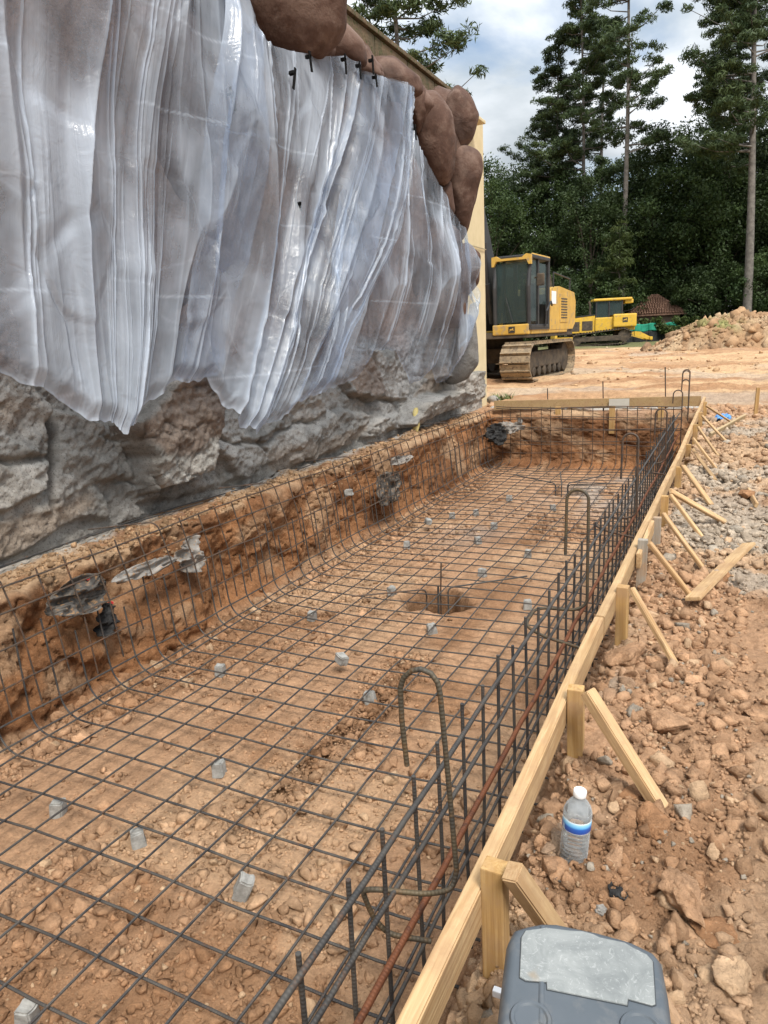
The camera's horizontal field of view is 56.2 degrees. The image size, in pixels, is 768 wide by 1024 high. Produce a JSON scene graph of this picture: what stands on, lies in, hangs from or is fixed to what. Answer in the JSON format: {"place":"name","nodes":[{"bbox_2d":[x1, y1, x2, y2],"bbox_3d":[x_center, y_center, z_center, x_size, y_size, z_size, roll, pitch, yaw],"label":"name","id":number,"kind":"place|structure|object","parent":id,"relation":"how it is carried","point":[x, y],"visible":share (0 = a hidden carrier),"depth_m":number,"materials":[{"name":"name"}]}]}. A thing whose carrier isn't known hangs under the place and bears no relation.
{"place":"outdoors","nodes":[
{"label":"outdoors","id":0,"kind":"place"},
{"bbox_2d":[0,412,494,778],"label":"trench side","id":1,"kind":"object","parent":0,"point":[29,616],"visible":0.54,"depth_m":5.49,"materials":[{"name":"soil"}]},
{"bbox_2d":[0,502,202,566],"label":"ledge bar","id":2,"kind":"object","parent":1,"relation":"on","point":[95,534],"visible":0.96,"depth_m":5.01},
{"bbox_2d":[93,603,120,636],"bbox_3d":[-1.797,0.696,4.665,0.124,0.217,0.143,-13,-10,28],"label":"film scrap","id":3,"kind":"object","parent":1,"relation":"attached to","point":[107,621],"visible":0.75,"depth_m":4.63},
{"bbox_2d":[0,464,310,568],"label":"ledge bar","id":4,"kind":"object","parent":1,"relation":"on","point":[149,515],"visible":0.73,"depth_m":5.62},
{"bbox_2d":[0,413,481,590],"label":"ledge crumbs","id":5,"kind":"object","parent":1,"relation":"on","point":[281,479],"visible":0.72,"depth_m":5.59,"materials":[{"name":"soil"}]},
{"bbox_2d":[0,333,767,1023],"bbox_3d":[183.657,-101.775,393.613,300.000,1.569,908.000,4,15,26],"label":"ground","id":6,"kind":"structure","parent":0,"point":[726,383],"depth_m":3.73,"materials":[{"name":"soil"}]},
{"bbox_2d":[14,998,41,1023],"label":"spacer block","id":7,"kind":"object","parent":6,"relation":"on","point":[26,1011],"depth_m":2.40,"materials":[{"name":"concrete"}]},
{"bbox_2d":[49,797,67,818],"bbox_3d":[-1.592,1.444,3.512,0.068,0.086,0.071,1,18,3],"label":"spacer block","id":8,"kind":"object","parent":6,"relation":"on","point":[55,805],"depth_m":3.49,"materials":[{"name":"concrete"}]},
{"bbox_2d":[130,827,146,850],"bbox_3d":[-1.116,1.482,3.268,0.066,0.086,0.070,-12,15,-21],"label":"spacer block","id":9,"kind":"object","parent":6,"relation":"on","point":[138,838],"depth_m":3.24,"materials":[{"name":"concrete"}]},
{"bbox_2d":[211,759,226,778],"bbox_3d":[-0.868,1.343,3.772,0.067,0.087,0.070,-6,8,11],"label":"spacer block","id":10,"kind":"object","parent":6,"relation":"on","point":[218,768],"depth_m":3.75,"materials":[{"name":"concrete"}]},
{"bbox_2d":[0,0,486,563],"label":"rock facing","id":11,"kind":"object","parent":6,"relation":"on","point":[68,474],"visible":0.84,"depth_m":6.30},
{"bbox_2d":[0,0,267,433],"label":"plastic sheet","id":12,"kind":"object","parent":11,"relation":"attached to","point":[59,150],"visible":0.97,"depth_m":4.33,"materials":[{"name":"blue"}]},
{"bbox_2d":[173,0,414,433],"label":"plastic sheet","id":13,"kind":"object","parent":11,"relation":"attached to","point":[263,384],"visible":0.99,"depth_m":6.17,"materials":[{"name":"blue"}]},
{"bbox_2d":[309,96,480,394],"bbox_3d":[0.363,-3.122,8.270,0.424,3.383,4.951,4,15,26],"label":"plastic sheet","id":14,"kind":"object","parent":11,"relation":"attached to","point":[447,228],"visible":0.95,"depth_m":8.33,"materials":[{"name":"blue"}]},
{"bbox_2d":[232,871,254,902],"bbox_3d":[-0.570,1.522,2.921,0.070,0.106,0.070,20,17,-8],"label":"spacer block","id":15,"kind":"object","parent":6,"relation":"on","point":[243,887],"depth_m":2.90,"materials":[{"name":"concrete"}]},
{"bbox_2d":[0,466,659,1023],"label":"floor crumbs","id":16,"kind":"object","parent":6,"relation":"on","point":[268,814],"visible":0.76,"depth_m":3.36,"materials":[{"name":"soil"}]},
{"bbox_2d":[0,436,668,1023],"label":"rebar mat","id":17,"kind":"object","parent":6,"relation":"on","point":[224,954],"visible":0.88,"depth_m":4.04,"materials":[{"name":"metal"}]},
{"bbox_2d":[0,409,502,752],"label":"rebar side grid","id":18,"kind":"object","parent":17,"relation":"on","point":[99,573],"visible":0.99,"depth_m":5.42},
{"bbox_2d":[44,573,105,616],"bbox_3d":[-1.879,0.516,4.411,0.120,0.247,0.442,-19,-4,33],"label":"film scrap","id":19,"kind":"object","parent":18,"relation":"attached to","point":[91,592],"visible":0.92,"depth_m":4.42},
{"bbox_2d":[111,555,177,583],"bbox_3d":[-1.629,0.395,4.906,0.072,0.100,0.618,-46,-9,28],"label":"film scrap","id":20,"kind":"object","parent":18,"relation":"attached to","point":[140,570],"visible":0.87,"depth_m":4.90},
{"bbox_2d":[174,535,206,572],"bbox_3d":[-1.448,0.316,5.348,0.154,0.281,0.252,-9,-4,35],"label":"film scrap","id":21,"kind":"object","parent":18,"relation":"hanging from","point":[183,556],"visible":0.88,"depth_m":5.35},
{"bbox_2d":[376,471,401,506],"bbox_3d":[0.065,-0.284,8.347,0.107,0.398,0.671,0,13,30],"label":"film scrap","id":22,"kind":"object","parent":18,"relation":"attached to","point":[383,492],"visible":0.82,"depth_m":8.32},
{"bbox_2d":[390,454,413,465],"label":"film scrap","id":23,"kind":"object","parent":18,"relation":"attached to","point":[402,460],"visible":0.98,"depth_m":8.53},
{"bbox_2d":[483,423,506,445],"bbox_3d":[1.755,-1.220,11.373,0.419,0.363,0.150,-11,6,-30],"label":"film scrap","id":24,"kind":"object","parent":18,"relation":"hanging from","point":[495,433],"visible":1,"depth_m":11.39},
{"bbox_2d":[352,589,427,610],"bbox_3d":[0.054,0.788,6.044,0.648,0.267,0.014,-6,14,-12],"label":"starter bar","id":25,"kind":"object","parent":17,"relation":"attached to","point":[394,592],"visible":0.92,"depth_m":6.03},
{"bbox_2d":[447,575,526,613],"bbox_3d":[0.883,0.716,6.132,0.713,0.287,0.014,-6,14,-11],"label":"starter bar","id":26,"kind":"object","parent":17,"relation":"attached to","point":[480,583],"visible":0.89,"depth_m":6.08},
{"bbox_2d":[496,406,680,470],"bbox_3d":[3.050,-1.152,11.101,2.801,0.941,0.327,4,15,26],"label":"rebar end grid","id":27,"kind":"object","parent":17,"relation":"on","point":[571,430],"visible":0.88,"depth_m":11.22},
{"bbox_2d":[499,421,525,434],"bbox_3d":[2.023,-1.326,11.547,0.491,0.221,0.194,-1,-19,9],"label":"film scrap","id":28,"kind":"object","parent":27,"relation":"hanging from","point":[511,427],"visible":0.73,"depth_m":11.51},
{"bbox_2d":[334,652,348,665],"bbox_3d":[-0.284,0.982,4.805,0.071,0.069,0.086,2,20,-37],"label":"spacer block","id":29,"kind":"object","parent":6,"relation":"on","point":[341,659],"depth_m":4.78,"materials":[{"name":"concrete"}]},
{"bbox_2d":[347,5,486,405],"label":"stucco wall","id":30,"kind":"structure","parent":6,"relation":"on","point":[377,41],"depth_m":12.22,"materials":[{"name":"brown"}]},
{"bbox_2d":[347,0,488,95],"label":"pine tree","id":31,"kind":"object","parent":6,"relation":"on","point":[390,9],"visible":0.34,"depth_m":36.59,"materials":[{"name":"green plant"}]},
{"bbox_2d":[262,413,679,1023],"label":"rebar cage","id":32,"kind":"object","parent":6,"relation":"on","point":[648,495],"visible":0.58,"depth_m":2.49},
{"bbox_2d":[361,666,458,943],"bbox_3d":[0.061,0.792,1.886,0.145,0.784,0.234,13,21,50],"label":"hooked bar","id":33,"kind":"object","parent":32,"relation":"attached to","point":[409,892],"visible":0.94,"depth_m":1.90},
{"bbox_2d":[527,488,589,648],"bbox_3d":[0.909,0.277,3.736,0.330,0.750,0.377,4,15,26],"label":"hooked bar","id":34,"kind":"object","parent":32,"relation":"attached to","point":[569,493],"visible":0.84,"depth_m":3.83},
{"bbox_2d":[596,433,639,538],"bbox_3d":[1.820,-0.214,5.574,0.330,0.759,0.377,4,15,26],"label":"hooked bar","id":35,"kind":"object","parent":32,"relation":"attached to","point":[637,474],"visible":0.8,"depth_m":5.67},
{"bbox_2d":[639,408,667,475],"bbox_3d":[2.927,-0.767,7.815,0.330,0.682,0.377,4,15,26],"label":"hooked bar","id":36,"kind":"object","parent":32,"relation":"attached to","point":[665,439],"visible":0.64,"depth_m":7.92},
{"bbox_2d":[480,855,509,978],"bbox_3d":[0.225,0.864,1.448,0.046,0.365,0.040,4,16,27],"label":"stake","id":37,"kind":"object","parent":6,"relation":"on","point":[495,914],"visible":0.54,"depth_m":1.41,"materials":[{"name":"brown wood"}]},
{"bbox_2d":[396,617,603,1023],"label":"form board","id":38,"kind":"object","parent":37,"relation":"attached to","point":[428,998],"visible":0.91,"depth_m":1.52,"materials":[{"name":"brown wood"}]},
{"bbox_2d":[483,151,556,295],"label":"broadleaf tree","id":39,"kind":"object","parent":6,"relation":"on","point":[501,200],"visible":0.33,"depth_m":62.62,"materials":[{"name":"green plant"}]},
{"bbox_2d":[484,209,575,382],"bbox_3d":[3.068,-6.393,19.697,3.290,5.518,6.580,5,15,29],"label":"excavator","id":40,"kind":"object","parent":6,"relation":"on","point":[537,304],"visible":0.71,"depth_m":19.37,"materials":[{"name":"metal"}]},
{"bbox_2d":[560,293,567,321],"bbox_3d":[5.227,-5.924,20.902,0.029,0.800,0.800,5,15,29],"label":"vent grille","id":41,"kind":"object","parent":40,"relation":"in","point":[563,297],"depth_m":20.87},
{"bbox_2d":[487,157,579,338],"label":"broadleaf tree","id":42,"kind":"object","parent":6,"relation":"on","point":[516,180],"visible":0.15,"depth_m":65.85,"materials":[{"name":"green plant"}]},
{"bbox_2d":[501,861,566,926],"bbox_3d":[0.320,0.802,1.413,0.034,0.329,0.041,-11,30,41],"label":"brace","id":43,"kind":"object","parent":6,"relation":"on","point":[527,892],"visible":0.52,"depth_m":1.36,"materials":[{"name":"brown wood"}]},
{"bbox_2d":[497,28,600,263],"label":"pine tree","id":44,"kind":"object","parent":6,"relation":"on","point":[543,78],"visible":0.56,"depth_m":66.36,"materials":[{"name":"green plant"}]},
{"bbox_2d":[494,166,610,336],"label":"broadleaf tree","id":45,"kind":"object","parent":6,"relation":"on","point":[558,191],"visible":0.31,"depth_m":64.38,"materials":[{"name":"green plant"}]},
{"bbox_2d":[538,265,602,345],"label":"undergrowth shrub","id":46,"kind":"object","parent":6,"relation":"on","point":[574,288],"visible":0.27,"depth_m":58.85,"materials":[{"name":"green plant"}]},
{"bbox_2d":[508,0,639,342],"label":"pine tree","id":47,"kind":"object","parent":6,"relation":"on","point":[590,66],"visible":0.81,"depth_m":63.08,"materials":[{"name":"green plant"}]},
{"bbox_2d":[567,684,584,758],"bbox_3d":[0.574,0.684,2.154,0.046,0.352,0.040,2,15,23],"label":"stake","id":48,"kind":"object","parent":6,"relation":"on","point":[575,722],"visible":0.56,"depth_m":2.12,"materials":[{"name":"brown wood"}]},
{"bbox_2d":[492,925,670,1023],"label":"equipment case","id":49,"kind":"object","parent":6,"relation":"on","point":[555,974],"visible":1,"depth_m":1.08,"materials":[{"name":"grey plastic"}]},
{"bbox_2d":[534,161,642,343],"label":"broadleaf tree","id":50,"kind":"object","parent":6,"relation":"on","point":[592,208],"visible":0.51,"depth_m":61.02,"materials":[{"name":"green plant"}]},
{"bbox_2d":[567,17,634,230],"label":"pine tree","id":51,"kind":"object","parent":6,"relation":"on","point":[599,158],"visible":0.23,"depth_m":73.15,"materials":[{"name":"green plant"}]},
{"bbox_2d":[550,297,652,345],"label":"bulldozer","id":52,"kind":"object","parent":6,"relation":"on","point":[622,326],"visible":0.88,"depth_m":51.87,"materials":[{"name":"yellow metal"}]},
{"bbox_2d":[444,403,767,1023],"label":"loose clods","id":53,"kind":"object","parent":6,"relation":"on","point":[474,992],"visible":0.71,"depth_m":2.10,"materials":[{"name":"soil"}]},
{"bbox_2d":[560,786,592,862],"bbox_3d":[0.458,0.749,1.714,0.068,0.201,0.067,2,15,2],"label":"water bottle","id":54,"kind":"object","parent":53,"relation":"on","point":[576,825],"visible":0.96,"depth_m":1.70,"materials":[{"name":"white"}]},
{"bbox_2d":[560,720,612,759],"bbox_3d":[0.636,0.703,2.201,0.219,0.048,0.162,-19,22,-25],"label":"clay clod","id":55,"kind":"object","parent":53,"relation":"on","point":[595,739],"visible":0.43,"depth_m":2.17,"materials":[{"name":"soil"}]},
{"bbox_2d":[570,260,651,343],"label":"undergrowth shrub","id":56,"kind":"object","parent":6,"relation":"on","point":[603,290],"visible":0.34,"depth_m":59.57,"materials":[{"name":"green plant"}]},
{"bbox_2d":[601,843,622,870],"bbox_3d":[0.542,0.826,1.707,0.062,0.026,0.104,-7,21,27],"label":"clay clod","id":57,"kind":"object","parent":6,"relation":"on","point":[615,855],"visible":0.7,"depth_m":1.71,"materials":[{"name":"soil"}]},
{"bbox_2d":[583,219,648,341],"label":"young pine","id":58,"kind":"object","parent":6,"relation":"on","point":[621,259],"visible":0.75,"depth_m":57.99,"materials":[{"name":"green plant"}]},
{"bbox_2d":[607,882,628,900],"bbox_3d":[0.522,0.856,1.613,0.043,0.030,0.045,8,19,-5],"label":"film scrap","id":59,"kind":"object","parent":6,"relation":"on","point":[617,891],"visible":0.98,"depth_m":1.61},
{"bbox_2d":[570,153,666,333],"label":"broadleaf tree","id":60,"kind":"object","parent":6,"relation":"on","point":[602,197],"visible":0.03,"depth_m":69.03,"materials":[{"name":"green plant"}]},
{"bbox_2d":[615,584,629,645],"bbox_3d":[0.986,0.469,2.986,0.046,0.341,0.045,4,14,28],"label":"stake","id":61,"kind":"object","parent":6,"relation":"on","point":[622,612],"visible":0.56,"depth_m":2.96,"materials":[{"name":"brown wood"}]},
{"bbox_2d":[580,687,668,807],"bbox_3d":[0.651,0.644,1.959,0.040,0.349,0.034,-16,-22,-40],"label":"brace","id":62,"kind":"object","parent":6,"relation":"on","point":[625,752],"visible":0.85,"depth_m":1.95,"materials":[{"name":"brown wood"}]},
{"bbox_2d":[603,642,646,666],"bbox_3d":[0.930,0.559,2.808,0.153,0.089,0.171,-1,13,35],"label":"clay clod","id":63,"kind":"object","parent":6,"relation":"on","point":[629,654],"visible":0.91,"depth_m":2.77,"materials":[{"name":"soil"}]},
{"bbox_2d":[486,347,767,407],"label":"clods","id":64,"kind":"object","parent":6,"relation":"on","point":[620,369],"visible":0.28,"depth_m":20.58,"materials":[{"name":"soil"}]},
{"bbox_2d":[582,0,676,313],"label":"pine tree","id":65,"kind":"object","parent":6,"relation":"on","point":[614,32],"visible":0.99,"depth_m":57.97,"materials":[{"name":"green plant"}]},
{"bbox_2d":[619,784,642,799],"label":"clay clod","id":66,"kind":"object","parent":6,"relation":"on","point":[631,790],"visible":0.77,"depth_m":1.95,"materials":[{"name":"soil"}]},
{"bbox_2d":[599,269,664,333],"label":"undergrowth shrub","id":67,"kind":"object","parent":6,"relation":"on","point":[648,285],"visible":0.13,"depth_m":61.80,"materials":[{"name":"green plant"}]},
{"bbox_2d":[636,538,647,589],"bbox_3d":[1.277,0.307,3.571,0.046,0.356,0.040,4,14,24],"label":"stake","id":68,"kind":"object","parent":6,"relation":"on","point":[641,573],"visible":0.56,"depth_m":3.54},
{"bbox_2d":[592,119,707,305],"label":"broadleaf tree","id":69,"kind":"object","parent":6,"relation":"on","point":[660,155],"visible":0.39,"depth_m":61.24,"materials":[{"name":"green plant"}]},
{"bbox_2d":[627,322,677,342],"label":"silt fence","id":70,"kind":"object","parent":6,"relation":"on","point":[649,329],"visible":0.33,"depth_m":58.10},
{"bbox_2d":[636,800,669,840],"bbox_3d":[0.678,0.790,1.823,0.090,0.059,0.110,-7,14,-17],"label":"clay clod","id":71,"kind":"object","parent":6,"relation":"on","point":[653,817],"visible":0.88,"depth_m":1.81,"materials":[{"name":"soil"}]},
{"bbox_2d":[628,587,678,663],"bbox_3d":[1.034,0.441,2.759,0.027,0.341,0.020,-5,-31,-34],"label":"brace","id":72,"kind":"object","parent":6,"relation":"on","point":[653,626],"visible":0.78,"depth_m":2.76,"materials":[{"name":"brown wood"}]},
{"bbox_2d":[627,294,686,322],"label":"pile","id":73,"kind":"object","parent":6,"relation":"on","point":[665,308],"depth_m":59.94,"materials":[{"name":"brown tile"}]},
{"bbox_2d":[652,516,661,544],"bbox_3d":[1.593,0.171,4.214,0.046,0.290,0.040,4,15,25],"label":"stake","id":74,"kind":"object","parent":6,"relation":"on","point":[656,537],"visible":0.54,"depth_m":4.18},
{"bbox_2d":[660,495,668,526],"bbox_3d":[1.798,0.049,4.626,0.046,0.314,0.040,4,14,25],"label":"stake","id":75,"kind":"object","parent":6,"relation":"on","point":[664,503],"visible":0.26,"depth_m":4.59,"materials":[{"name":"brown wood"}]},
{"bbox_2d":[596,452,681,636],"bbox_3d":[1.669,-0.017,4.433,0.038,0.088,3.920,4,15,26],"label":"form board","id":76,"kind":"object","parent":75,"relation":"attached to","point":[607,610],"visible":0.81,"depth_m":3.42,"materials":[{"name":"brown wood"}]},
{"bbox_2d":[636,520,653,568],"bbox_3d":[1.359,0.160,3.739,0.022,0.076,0.620,4,16,26],"label":"form board","id":77,"kind":"object","parent":76,"relation":"attached to","point":[649,533],"visible":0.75,"depth_m":3.74,"materials":[{"name":"brown wood"}]},
{"bbox_2d":[637,315,699,333],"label":"hedge","id":78,"kind":"object","parent":6,"relation":"on","point":[660,326],"visible":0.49,"depth_m":58.12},
{"bbox_2d":[647,541,690,594],"bbox_3d":[1.336,0.273,3.350,0.020,0.334,0.027,-36,3,45],"label":"brace","id":79,"kind":"object","parent":6,"relation":"on","point":[668,567],"visible":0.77,"depth_m":3.34,"materials":[{"name":"brown wood"}]},
{"bbox_2d":[645,708,693,734],"bbox_3d":[0.902,0.670,2.300,0.120,0.067,0.153,-2,7,-23],"label":"clay clod","id":80,"kind":"object","parent":6,"relation":"on","point":[665,721],"visible":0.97,"depth_m":2.27,"materials":[{"name":"soil"}]},
{"bbox_2d":[674,466,681,487],"bbox_3d":[2.304,-0.210,5.648,0.046,0.293,0.040,6,16,28],"label":"stake","id":81,"kind":"object","parent":6,"relation":"on","point":[678,478],"visible":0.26,"depth_m":5.62,"materials":[{"name":"brown wood"}]},
{"bbox_2d":[657,866,704,928],"bbox_3d":[0.660,0.838,1.568,0.087,0.074,0.146,-8,14,-20],"label":"clay clod","id":82,"kind":"object","parent":6,"relation":"on","point":[680,890],"visible":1,"depth_m":1.55,"materials":[{"name":"soil"}]},
{"bbox_2d":[661,513,706,568],"bbox_3d":[1.597,0.159,3.838,0.028,0.021,0.448,-1,43,-16],"label":"brace","id":83,"kind":"object","parent":6,"relation":"on","point":[684,543],"visible":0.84,"depth_m":3.83,"materials":[{"name":"brown wood"}]},
{"bbox_2d":[668,494,703,536],"bbox_3d":[1.808,0.035,4.290,0.028,0.021,0.353,-7,57,-33],"label":"brace","id":84,"kind":"object","parent":6,"relation":"on","point":[684,514],"visible":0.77,"depth_m":4.29,"materials":[{"name":"brown wood"}]},
{"bbox_2d":[684,444,690,464],"bbox_3d":[2.819,-0.484,6.690,0.046,0.290,0.040,6,17,28],"label":"stake","id":85,"kind":"object","parent":6,"relation":"on","point":[688,451],"visible":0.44,"depth_m":6.65,"materials":[{"name":"brown wood"}]},
{"bbox_2d":[678,397,705,458],"bbox_3d":[3.638,-1.070,8.414,0.038,0.088,5.190,4,15,25],"label":"form board","id":86,"kind":"object","parent":85,"relation":"attached to","point":[686,439],"visible":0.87,"depth_m":7.45,"materials":[{"name":"brown wood"}]},
{"bbox_2d":[625,109,766,317],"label":"broadleaf tree","id":87,"kind":"object","parent":6,"relation":"on","point":[672,170],"visible":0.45,"depth_m":59.66,"materials":[{"name":"green plant"}]},
{"bbox_2d":[680,465,713,504],"bbox_3d":[2.256,-0.197,5.197,0.042,0.021,0.443,2,42,-13],"label":"brace","id":88,"kind":"object","parent":6,"relation":"on","point":[697,485],"visible":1,"depth_m":5.18,"materials":[{"name":"brown wood"}]},
{"bbox_2d":[669,488,725,523],"bbox_3d":[1.959,-0.031,4.484,0.524,0.041,0.022,24,-39,-24],"label":"brace","id":89,"kind":"object","parent":6,"relation":"on","point":[697,506],"visible":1,"depth_m":4.47,"materials":[{"name":"brown wood"}]},
{"bbox_2d":[661,263,739,319],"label":"undergrowth shrub","id":90,"kind":"object","parent":6,"relation":"on","point":[719,281],"visible":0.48,"depth_m":58.66,"materials":[{"name":"green plant"}]},
{"bbox_2d":[640,306,767,351],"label":"dirt pile","id":91,"kind":"object","parent":6,"relation":"on","point":[740,326],"visible":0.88,"depth_m":33.61,"materials":[{"name":"soil"}]},
{"bbox_2d":[651,106,767,318],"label":"broadleaf tree","id":92,"kind":"object","parent":6,"relation":"on","point":[730,175],"visible":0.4,"depth_m":59.30,"materials":[{"name":"green plant"}]},
{"bbox_2d":[688,916,740,948],"bbox_3d":[0.708,0.887,1.520,0.109,0.026,0.112,3,12,-20],"label":"clay clod","id":93,"kind":"object","parent":6,"relation":"on","point":[714,925],"visible":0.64,"depth_m":1.51,"materials":[{"name":"soil"}]},
{"bbox_2d":[705,632,723,648],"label":"clay clod","id":94,"kind":"object","parent":6,"relation":"on","point":[712,640],"visible":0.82,"depth_m":2.86,"materials":[{"name":"soil"}]},
{"bbox_2d":[673,0,767,311],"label":"pine tree","id":95,"kind":"object","parent":6,"relation":"on","point":[725,89],"visible":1,"depth_m":51.58,"materials":[{"name":"green plant"}]},
{"bbox_2d":[685,542,755,600],"bbox_3d":[1.724,0.288,3.655,0.071,0.023,1.014,-8,7,41],"label":"loose plank","id":96,"kind":"object","parent":6,"relation":"on","point":[705,586],"visible":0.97,"depth_m":3.56,"materials":[{"name":"brown wood"}]},
{"bbox_2d":[677,255,767,319],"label":"undergrowth shrub","id":97,"kind":"object","parent":6,"relation":"on","point":[711,306],"visible":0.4,"depth_m":57.94,"materials":[{"name":"green plant"}]},
{"bbox_2d":[708,414,745,436],"bbox_3d":[4.152,-1.034,8.685,0.033,0.094,1.906,26,27,29],"label":"loose plank","id":98,"kind":"object","parent":6,"relation":"on","point":[728,424],"visible":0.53,"depth_m":8.60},
{"bbox_2d":[691,2,767,192],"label":"pine tree","id":99,"kind":"object","parent":6,"relation":"on","point":[735,49],"visible":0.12,"depth_m":64.04,"materials":[{"name":"green plant"}]},
{"bbox_2d":[693,122,767,306],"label":"broadleaf tree","id":100,"kind":"object","parent":6,"relation":"on","point":[743,154],"visible":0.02,"depth_m":63.72,"materials":[{"name":"green plant"}]},
{"bbox_2d":[711,955,751,997],"bbox_3d":[0.673,0.909,1.401,0.068,0.051,0.091,7,17,35],"label":"clay clod","id":101,"kind":"object","parent":6,"relation":"on","point":[732,979],"visible":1,"depth_m":1.39,"materials":[{"name":"soil"}]},
{"bbox_2d":[709,123,767,290],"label":"broadleaf tree","id":102,"kind":"object","parent":6,"relation":"on","point":[764,152],"visible":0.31,"depth_m":58.04,"materials":[{"name":"green plant"}]},
{"bbox_2d":[712,246,767,314],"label":"undergrowth shrub","id":103,"kind":"object","parent":6,"relation":"on","point":[761,259],"visible":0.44,"depth_m":56.04,"materials":[{"name":"green plant"}]},
{"bbox_2d":[734,0,767,176],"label":"pine tree","id":104,"kind":"object","parent":6,"relation":"on","point":[762,77],"visible":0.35,"depth_m":59.31,"materials":[{"name":"green plant"}]},
{"bbox_2d":[744,708,767,721],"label":"clay clod","id":105,"kind":"object","parent":6,"relation":"on","point":[757,712],"visible":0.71,"depth_m":2.30,"materials":[{"name":"soil"}]},
{"bbox_2d":[347,0,767,313],"label":"sky","id":106,"kind":"structure","parent":0,"point":[510,41],"materials":[{"name":"white"}]},
{"bbox_2d":[484,404,707,478],"bbox_3d":[3.208,-1.151,11.410,3.420,1.024,1.253,4,15,26],"label":"trench end","id":107,"kind":"object","parent":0,"point":[608,460],"visible":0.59,"depth_m":11.36,"materials":[{"name":"soil"}]},
{"bbox_2d":[494,396,700,409],"bbox_3d":[3.283,-1.714,11.352,3.146,0.154,0.045,2,14,22],"label":"form board","id":108,"kind":"object","parent":107,"relation":"on","point":[654,401],"visible":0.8,"depth_m":11.33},
{"bbox_2d":[609,399,628,407],"bbox_3d":[3.642,-1.681,11.152,0.300,0.145,0.007,2,14,22],"label":"paper patch","id":109,"kind":"object","parent":108,"relation":"attached to","point":[618,402],"visible":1,"depth_m":11.14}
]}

